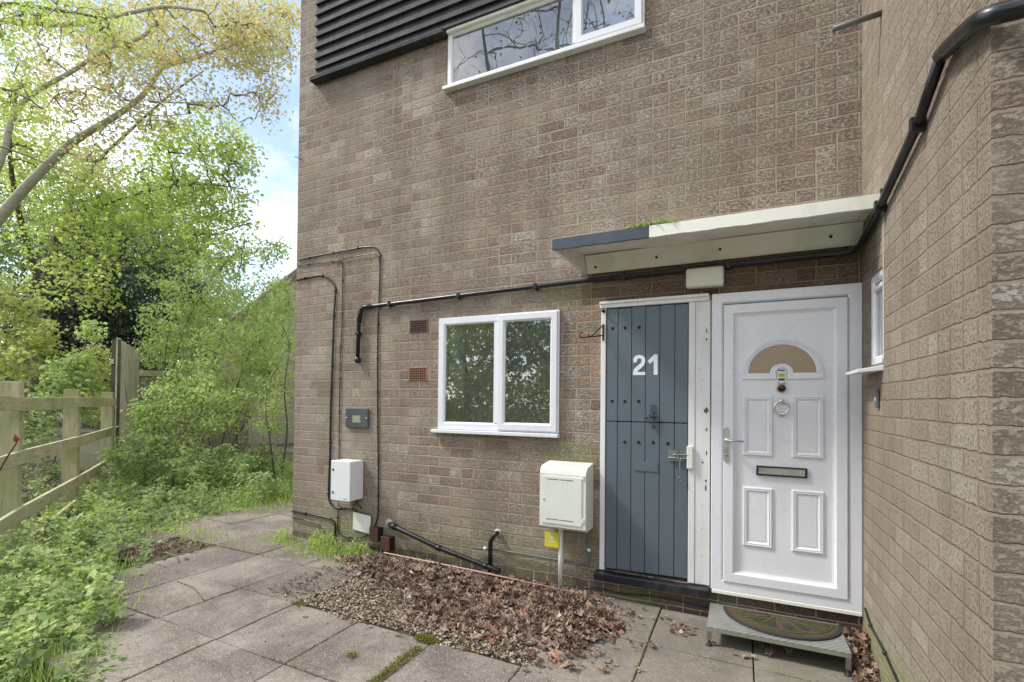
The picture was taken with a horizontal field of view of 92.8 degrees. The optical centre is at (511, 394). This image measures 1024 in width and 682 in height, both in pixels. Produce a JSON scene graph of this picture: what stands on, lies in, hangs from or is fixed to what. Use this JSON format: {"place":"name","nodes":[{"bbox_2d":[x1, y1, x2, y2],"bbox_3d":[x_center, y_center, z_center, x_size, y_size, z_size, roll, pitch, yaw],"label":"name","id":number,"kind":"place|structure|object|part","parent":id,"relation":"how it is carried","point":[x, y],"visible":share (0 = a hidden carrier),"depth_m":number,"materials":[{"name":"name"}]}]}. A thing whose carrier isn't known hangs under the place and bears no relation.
{"place":"outdoors","nodes":[
{"label":"outdoors","id":0,"kind":"place"},
{"bbox_2d":[0,0,300,364],"label":"sky","id":1,"kind":"structure","parent":0,"point":[278,209],"materials":[{"name":"white"}]},
{"bbox_2d":[0,410,872,681],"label":"ground","id":2,"kind":"structure","parent":0,"point":[88,457],"depth_m":8.98,"materials":[{"name":"green plant"}]},
{"bbox_2d":[0,435,20,470],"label":"red bud sapling","id":3,"kind":"object","parent":2,"relation":"on","point":[16,438],"visible":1,"depth_m":3.00,"materials":[{"name":"plant"}]},
{"bbox_2d":[0,272,68,426],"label":"shrub","id":4,"kind":"object","parent":2,"relation":"on","point":[36,344],"visible":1,"depth_m":8.10,"materials":[{"name":"green plant"}]},
{"bbox_2d":[22,409,62,484],"bbox_3d":[-7.082,0.758,7.326,1.820,1.220,0.746,0,-1,25],"label":"shrub","id":5,"kind":"object","parent":2,"relation":"on","point":[27,434],"visible":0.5,"depth_m":7.29,"materials":[{"name":"green plant"}]},
{"bbox_2d":[0,381,115,565],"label":"post and rail fence","id":6,"kind":"object","parent":2,"relation":"on","point":[15,403],"visible":0.79,"depth_m":4.86,"materials":[{"name":"beige wood"}]},
{"bbox_2d":[24,319,110,426],"bbox_3d":[-7.103,0.086,7.801,1.699,2.606,1.007,0,-1,40],"label":"shrub","id":7,"kind":"object","parent":2,"relation":"on","point":[79,378],"visible":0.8,"depth_m":7.69,"materials":[{"name":"green plant"}]},
{"bbox_2d":[0,0,136,184],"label":"hornbeam tree","id":8,"kind":"object","parent":2,"relation":"on","point":[26,6],"visible":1,"depth_m":6.32,"materials":[{"name":"green plant"}]},
{"bbox_2d":[21,465,115,523],"bbox_3d":[-6.386,1.134,5.930,2.330,0.416,3.746,1,-1,-25],"label":"shrub","id":9,"kind":"object","parent":2,"relation":"on","point":[31,474],"visible":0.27,"depth_m":6.52,"materials":[{"name":"green plant"}]},
{"bbox_2d":[65,338,111,423],"bbox_3d":[-7.593,0.201,8.870,1.174,2.451,0.735,0,-1,25],"label":"shrub","id":10,"kind":"object","parent":2,"relation":"on","point":[103,369],"visible":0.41,"depth_m":8.83,"materials":[{"name":"green plant"}]},
{"bbox_2d":[0,197,181,431],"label":"conifer tree","id":11,"kind":"object","parent":2,"relation":"on","point":[120,324],"visible":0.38,"depth_m":14.34,"materials":[{"name":"green plant"}]},
{"bbox_2d":[110,337,139,481],"bbox_3d":[-7.198,0.304,9.125,0.134,2.442,2.979,1,-1,-32],"label":"board fence","id":12,"kind":"object","parent":2,"relation":"on","point":[125,360],"visible":0.53,"depth_m":8.49,"materials":[{"name":"brown wood"}]},
{"bbox_2d":[0,93,258,424],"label":"woodland","id":13,"kind":"object","parent":2,"relation":"on","point":[5,252],"visible":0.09,"depth_m":21.09,"materials":[{"name":"green plant"}]},
{"bbox_2d":[0,3,268,438],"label":"maple tree","id":14,"kind":"object","parent":2,"relation":"on","point":[94,208],"visible":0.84,"depth_m":10.54,"materials":[{"name":"green plant"}]},
{"bbox_2d":[0,472,286,609],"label":"woodland litter","id":15,"kind":"object","parent":2,"relation":"on","point":[157,550],"visible":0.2,"depth_m":4.55,"materials":[{"name":"brown plant"}]},
{"bbox_2d":[0,450,292,681],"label":"ground cover","id":16,"kind":"object","parent":2,"relation":"on","point":[77,539],"visible":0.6,"depth_m":4.06,"materials":[{"name":"green plant"}]},
{"bbox_2d":[0,0,300,226],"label":"sycamore tree","id":17,"kind":"object","parent":2,"relation":"on","point":[235,36],"visible":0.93,"depth_m":8.68,"materials":[{"name":"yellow plant"}]},
{"bbox_2d":[116,538,213,563],"bbox_3d":[-3.276,1.437,4.530,0.790,0.011,0.640,0,-1,25],"label":"soil patch","id":18,"kind":"object","parent":2,"relation":"on","point":[154,558],"visible":0.4,"depth_m":4.44,"materials":[{"name":"brown soil"}]},
{"bbox_2d":[131,213,229,370],"bbox_3d":[-11.791,-2.422,17.081,4.251,7.769,2.477,0,-1,25],"label":"conifer tree","id":19,"kind":"object","parent":2,"relation":"on","point":[157,271],"visible":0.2,"depth_m":16.74,"materials":[{"name":"green plant"}]},
{"bbox_2d":[116,367,251,486],"bbox_3d":[-5.131,0.572,7.568,2.033,1.963,1.360,0,-1,8],"label":"sapling","id":20,"kind":"object","parent":2,"relation":"on","point":[185,395],"visible":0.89,"depth_m":7.42,"materials":[{"name":"green plant"}]},
{"bbox_2d":[93,426,286,494],"bbox_3d":[-4.690,1.013,7.029,2.750,1.101,1.335,1,-1,-8],"label":"bramble thicket","id":21,"kind":"object","parent":2,"relation":"on","point":[180,468],"visible":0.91,"depth_m":6.90,"materials":[{"name":"green plant"}]},
{"bbox_2d":[138,370,251,456],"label":"garden wall","id":22,"kind":"structure","parent":2,"relation":"on","point":[214,442],"depth_m":11.77,"materials":[{"name":"brick"}]},
{"bbox_2d":[0,446,398,681],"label":"grass","id":23,"kind":"structure","parent":2,"relation":"on","point":[267,500],"depth_m":4.37,"materials":[{"name":"green plant"}]},
{"bbox_2d":[131,221,295,458],"bbox_3d":[-5.817,-0.939,9.393,3.179,4.963,1.389,0,-1,10],"label":"sapling","id":24,"kind":"object","parent":2,"relation":"on","point":[190,305],"visible":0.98,"depth_m":9.38,"materials":[{"name":"green plant"}]},
{"bbox_2d":[131,268,295,445],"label":"undergrowth","id":25,"kind":"object","parent":2,"relation":"on","point":[187,348],"visible":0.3,"depth_m":10.44,"materials":[{"name":"green plant"}]},
{"bbox_2d":[166,278,295,460],"bbox_3d":[-4.786,-0.259,8.494,2.316,3.657,1.586,1,-1,0],"label":"sapling","id":26,"kind":"object","parent":2,"relation":"on","point":[260,338],"visible":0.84,"depth_m":8.46,"materials":[{"name":"green plant"}]},
{"bbox_2d":[177,272,295,451],"bbox_3d":[-6.399,-0.656,11.468,2.854,4.442,1.492,0,-1,8],"label":"sapling","id":27,"kind":"object","parent":2,"relation":"on","point":[230,293],"visible":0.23,"depth_m":11.39,"materials":[{"name":"green plant"}]},
{"bbox_2d":[188,268,296,444],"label":"neighbouring house","id":28,"kind":"structure","parent":2,"relation":"on","point":[292,276],"depth_m":14.91,"materials":[{"name":"brick"}]},
{"bbox_2d":[228,315,295,478],"bbox_3d":[-3.737,0.177,7.670,1.076,2.827,1.022,0,-1,25],"label":"sapling","id":29,"kind":"object","parent":2,"relation":"on","point":[269,409],"visible":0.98,"depth_m":7.52,"materials":[{"name":"green plant"}]},
{"bbox_2d":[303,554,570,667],"bbox_3d":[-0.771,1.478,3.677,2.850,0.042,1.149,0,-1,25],"label":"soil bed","id":30,"kind":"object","parent":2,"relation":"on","point":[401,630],"visible":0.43,"depth_m":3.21,"materials":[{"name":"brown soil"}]},
{"bbox_2d":[292,0,1023,681],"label":"house","id":31,"kind":"structure","parent":2,"relation":"on","point":[738,440],"depth_m":3.40,"materials":[{"name":"brick"}]},
{"bbox_2d":[298,260,343,458],"bbox_3d":[-1.940,-0.348,4.890,0.629,1.961,0.017,0,-1,25],"label":"cable","id":32,"kind":"object","parent":31,"relation":"attached to","point":[340,344],"visible":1,"depth_m":4.76,"materials":[{"name":"black plastic"}]},
{"bbox_2d":[296,274,356,511],"bbox_3d":[-1.852,-0.039,4.842,0.863,2.329,0.032,0,-1,25],"label":"cable","id":33,"kind":"object","parent":31,"relation":"attached to","point":[330,391],"visible":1,"depth_m":4.80,"materials":[{"name":"black plastic"}]},
{"bbox_2d":[291,517,379,548],"bbox_3d":[-1.712,1.361,4.740,1.200,0.202,0.010,0,-1,25],"label":"cable","id":34,"kind":"object","parent":31,"relation":"attached to","point":[325,533],"visible":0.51,"depth_m":4.82,"materials":[{"name":"black plastic"}]},
{"bbox_2d":[291,511,383,550],"bbox_3d":[-1.725,1.323,4.756,1.186,0.265,0.034,0,-1,25],"label":"cable","id":35,"kind":"object","parent":31,"relation":"attached to","point":[333,521],"visible":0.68,"depth_m":4.79,"materials":[{"name":"black plastic"}]},
{"bbox_2d":[298,246,380,524],"bbox_3d":[-1.719,-0.099,4.781,1.098,2.641,0.024,0,-1,25],"label":"cable","id":36,"kind":"object","parent":31,"relation":"attached to","point":[377,392],"visible":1,"depth_m":4.57,"materials":[{"name":"black plastic"}]},
{"bbox_2d":[331,459,362,508],"bbox_3d":[-1.549,0.850,4.585,0.235,0.464,0.185,0,-1,25],"label":"electrical cabinet","id":37,"kind":"object","parent":31,"relation":"attached to","point":[346,480],"visible":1,"depth_m":4.51,"materials":[{"name":"white plastic"}]},
{"bbox_3d":[-1.583,0.802,4.514,0.235,0.370,0.018,0,-1,25],"label":"door","id":38,"kind":"part","parent":37,"relation":"part of","materials":[{"name":"white plastic"}]},
{"bbox_2d":[337,502,368,537],"bbox_3d":[-1.505,1.215,4.654,0.439,0.333,0.019,0,-1,25],"label":"cable","id":39,"kind":"object","parent":31,"relation":"attached to","point":[338,527],"visible":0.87,"depth_m":4.73,"materials":[{"name":"black plastic"}]},
{"bbox_2d":[345,408,368,427],"bbox_3d":[-1.478,0.227,4.654,0.283,0.185,0.023,0,-1,25],"label":"meter cover","id":40,"kind":"object","parent":31,"relation":"attached to","point":[357,417],"visible":1,"depth_m":4.64,"materials":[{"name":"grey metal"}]},
{"bbox_2d":[352,415,359,422],"bbox_3d":[-1.482,0.236,4.646,0.098,0.067,0.001,0,-1,25],"label":"meter window","id":41,"kind":"structure","parent":40,"relation":"in","point":[355,418],"depth_m":4.65,"materials":[{"name":"beige plastic"}]},
{"bbox_2d":[342,253,379,264],"bbox_3d":[-1.450,-1.273,4.672,0.475,0.119,0.007,0,-1,25],"label":"cable","id":42,"kind":"object","parent":31,"relation":"attached to","point":[363,255],"visible":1,"depth_m":4.66,"materials":[{"name":"black plastic"}]},
{"bbox_2d":[353,512,370,533],"bbox_3d":[-1.421,1.216,4.616,0.216,0.187,0.009,0,-1,25],"label":"cover plate","id":43,"kind":"object","parent":31,"relation":"attached to","point":[361,522],"visible":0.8,"depth_m":4.61,"materials":[{"name":"beige plastic"}]},
{"bbox_2d":[369,526,382,541],"bbox_3d":[-1.254,1.286,4.502,0.108,0.128,0.069,0,-1,25],"label":"junction box","id":44,"kind":"object","parent":31,"relation":"attached to","point":[375,533],"visible":0.94,"depth_m":4.47,"materials":[{"name":"brown plastic"}]},
{"bbox_2d":[381,535,394,550],"bbox_3d":[-1.132,1.356,4.444,0.108,0.128,0.069,0,-1,25],"label":"brick","id":45,"kind":"object","parent":31,"relation":"attached to","point":[388,542],"visible":0.94,"depth_m":4.42,"materials":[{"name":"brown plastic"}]},
{"bbox_2d":[385,519,500,573],"bbox_3d":[-0.643,1.289,4.173,1.234,0.283,0.098,0,-1,30],"label":"sloping waste pipe","id":46,"kind":"object","parent":31,"relation":"attached to","point":[389,524],"visible":1,"depth_m":4.13,"materials":[{"name":"black plastic"}]},
{"bbox_2d":[488,529,500,571],"bbox_3d":[-0.143,1.273,3.982,0.101,0.334,0.068,1,-1,-42],"label":"outlet pipe","id":47,"kind":"object","parent":31,"relation":"attached to","point":[497,532],"visible":0.99,"depth_m":3.96,"materials":[{"name":"black plastic"}]},
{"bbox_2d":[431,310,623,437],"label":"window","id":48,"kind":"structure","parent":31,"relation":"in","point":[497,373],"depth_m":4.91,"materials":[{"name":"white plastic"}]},
{"bbox_2d":[471,535,590,565],"bbox_3d":[0.127,1.174,3.863,1.021,0.243,0.028,0,-1,25],"label":"gas pipe","id":49,"kind":"object","parent":31,"relation":"attached to","point":[556,559],"visible":0.94,"depth_m":3.78,"materials":[{"name":"beige plastic"}]},
{"bbox_2d":[442,0,645,92],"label":"window","id":50,"kind":"structure","parent":31,"relation":"in","point":[526,34],"depth_m":3.96,"materials":[{"name":"white paint"}]},
{"bbox_2d":[539,460,593,532],"bbox_3d":[0.407,0.758,3.654,0.358,0.484,0.207,0,-1,25],"label":"gas meter box","id":51,"kind":"object","parent":31,"relation":"attached to","point":[566,495],"visible":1,"depth_m":3.57,"materials":[{"name":"beige plastic"}]},
{"bbox_2d":[545,531,558,547],"bbox_3d":[0.301,1.107,3.715,0.113,0.114,0.004,0,-1,25],"label":"warning tag","id":52,"kind":"object","parent":51,"relation":"hanging from","point":[551,539],"visible":1,"depth_m":3.71,"materials":[{"name":"yellow plastic"}]},
{"bbox_2d":[558,529,562,587],"bbox_3d":[0.369,1.236,3.715,0.035,0.467,0.035,0,-1,25],"label":"white riser pipe","id":53,"kind":"object","parent":51,"relation":"attached to","point":[560,564],"visible":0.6,"depth_m":3.70,"materials":[{"name":"beige plastic"}]},
{"bbox_2d":[542,475,581,526],"bbox_3d":[0.361,0.779,3.567,0.308,0.350,0.010,0,-1,25],"label":"door","id":54,"kind":"structure","parent":51,"relation":"in","point":[561,496],"depth_m":3.56,"materials":[{"name":"beige plastic"}]},
{"bbox_2d":[579,324,603,340],"bbox_3d":[0.593,-0.464,3.600,0.217,0.123,0.032,1,-1,-24],"label":"wall bracket","id":55,"kind":"object","parent":31,"relation":"attached to","point":[602,335],"depth_m":3.62,"materials":[{"name":"metal"}]},
{"bbox_2d":[569,587,708,608],"bbox_3d":[0.885,1.457,3.519,0.994,0.064,0.010,0,-1,25],"label":"cable","id":56,"kind":"object","parent":31,"relation":"attached to","point":[645,595],"visible":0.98,"depth_m":3.48,"materials":[{"name":"black plastic"}]},
{"bbox_2d":[594,293,710,598],"bbox_3d":[1.003,0.340,3.516,0.790,2.060,0.172,0,-1,25],"label":"store door","id":57,"kind":"structure","parent":31,"relation":"in","point":[655,477],"depth_m":3.48,"materials":[{"name":"grey wood"}]},
{"bbox_2d":[354,0,1023,362],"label":"waste pipe","id":58,"kind":"object","parent":31,"relation":"attached to","point":[961,34],"visible":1,"depth_m":2.30,"materials":[{"name":"black plastic"}]},
{"bbox_2d":[686,266,723,289],"bbox_3d":[1.316,-0.792,3.327,0.240,0.132,0.082,0,-1,25],"label":"bulkhead light","id":59,"kind":"object","parent":31,"relation":"attached to","point":[705,277],"visible":1,"depth_m":3.29,"materials":[{"name":"beige plastic"}]},
{"bbox_2d":[711,283,862,616],"bbox_3d":[1.744,0.329,3.146,0.849,2.020,0.171,0,-1,25],"label":"front door","id":60,"kind":"structure","parent":31,"relation":"in","point":[787,417],"depth_m":3.13,"materials":[{"name":"white plastic"}]},
{"bbox_2d":[832,10,881,31],"bbox_3d":[1.856,-2.008,2.627,0.225,0.060,0.028,0,-1,20],"label":"overflow pipe","id":61,"kind":"object","parent":31,"relation":"attached to","point":[856,21],"visible":1,"depth_m":2.62,"materials":[{"name":"grey plastic"}]},
{"bbox_2d":[845,269,883,375],"bbox_3d":[1.992,-0.556,2.684,0.215,0.890,0.338,0,-1,25],"label":"window","id":62,"kind":"structure","parent":31,"relation":"in","point":[876,281],"depth_m":2.74,"materials":[{"name":"white plastic"}]},
{"bbox_2d":[874,389,878,407],"bbox_3d":[1.952,0.023,2.612,0.017,0.100,0.040,0,-1,25],"label":"doorbell","id":63,"kind":"object","parent":31,"relation":"attached to","point":[876,399],"visible":1,"depth_m":2.60,"materials":[{"name":"black plastic"}]},
{"bbox_2d":[864,607,898,681],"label":"cable","id":64,"kind":"object","parent":31,"relation":"attached to","point":[870,625],"visible":1,"depth_m":2.50,"materials":[{"name":"black plastic"}]},
{"bbox_2d":[9,500,869,681],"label":"paving","id":65,"kind":"structure","parent":0,"point":[231,631],"depth_m":2.89,"materials":[{"name":"concrete"}]},
{"bbox_2d":[177,580,203,599],"bbox_3d":[-2.339,1.421,3.564,0.515,0.020,0.037,0,-1,39],"label":"fallen twig","id":66,"kind":"object","parent":65,"relation":"on","point":[193,587],"visible":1,"depth_m":3.57,"materials":[{"name":"beige plant"}]},
{"bbox_2d":[272,524,370,553],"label":"weeds","id":67,"kind":"object","parent":65,"relation":"on","point":[322,543],"visible":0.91,"depth_m":4.58,"materials":[{"name":"green plant"}]},
{"bbox_2d":[6,544,817,681],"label":"moss in joints","id":68,"kind":"object","parent":65,"relation":"on","point":[424,637],"visible":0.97,"depth_m":2.74,"materials":[{"name":"green plant"}]},
{"bbox_2d":[194,547,639,680],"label":"gravel","id":69,"kind":"structure","parent":65,"relation":"on","point":[363,612],"depth_m":3.30,"materials":[{"name":"gravel"}]},
{"bbox_2d":[384,552,571,591],"bbox_3d":[-0.355,1.442,3.997,1.768,0.046,0.011,0,-1,26],"label":"pink rod","id":70,"kind":"object","parent":69,"relation":"on","point":[480,572],"visible":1,"depth_m":3.94,"materials":[{"name":"plastic"}]},
{"bbox_2d":[122,550,780,681],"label":"leaf crumbs","id":71,"kind":"object","parent":65,"relation":"on","point":[381,604],"visible":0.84,"depth_m":2.88,"materials":[{"name":"brown plant"}]},
{"bbox_2d":[266,548,881,681],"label":"dead leaves","id":72,"kind":"object","parent":65,"relation":"on","point":[561,619],"visible":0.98,"depth_m":3.25,"materials":[{"name":"brown plant"}]},
{"bbox_2d":[410,568,420,572],"bbox_3d":[-0.779,1.410,3.898,0.126,0.023,0.069,0,-1,25],"label":"black scrap","id":73,"kind":"object","parent":72,"relation":"on","point":[413,571],"visible":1,"depth_m":3.88,"materials":[{"name":"plastic"}]},
{"bbox_2d":[705,603,852,676],"bbox_3d":[1.572,1.454,2.937,0.738,0.125,0.398,0,-1,25],"label":"door step","id":74,"kind":"object","parent":65,"relation":"on","point":[720,620],"depth_m":2.81,"materials":[{"name":"concrete"}]},
{"bbox_2d":[723,606,842,640],"bbox_3d":[1.613,1.383,2.917,0.650,0.015,0.305,0,-1,25],"label":"doormat","id":75,"kind":"object","parent":74,"relation":"on","point":[786,627],"visible":1,"depth_m":2.90,"materials":[{"name":"black rubber"}]}
]}

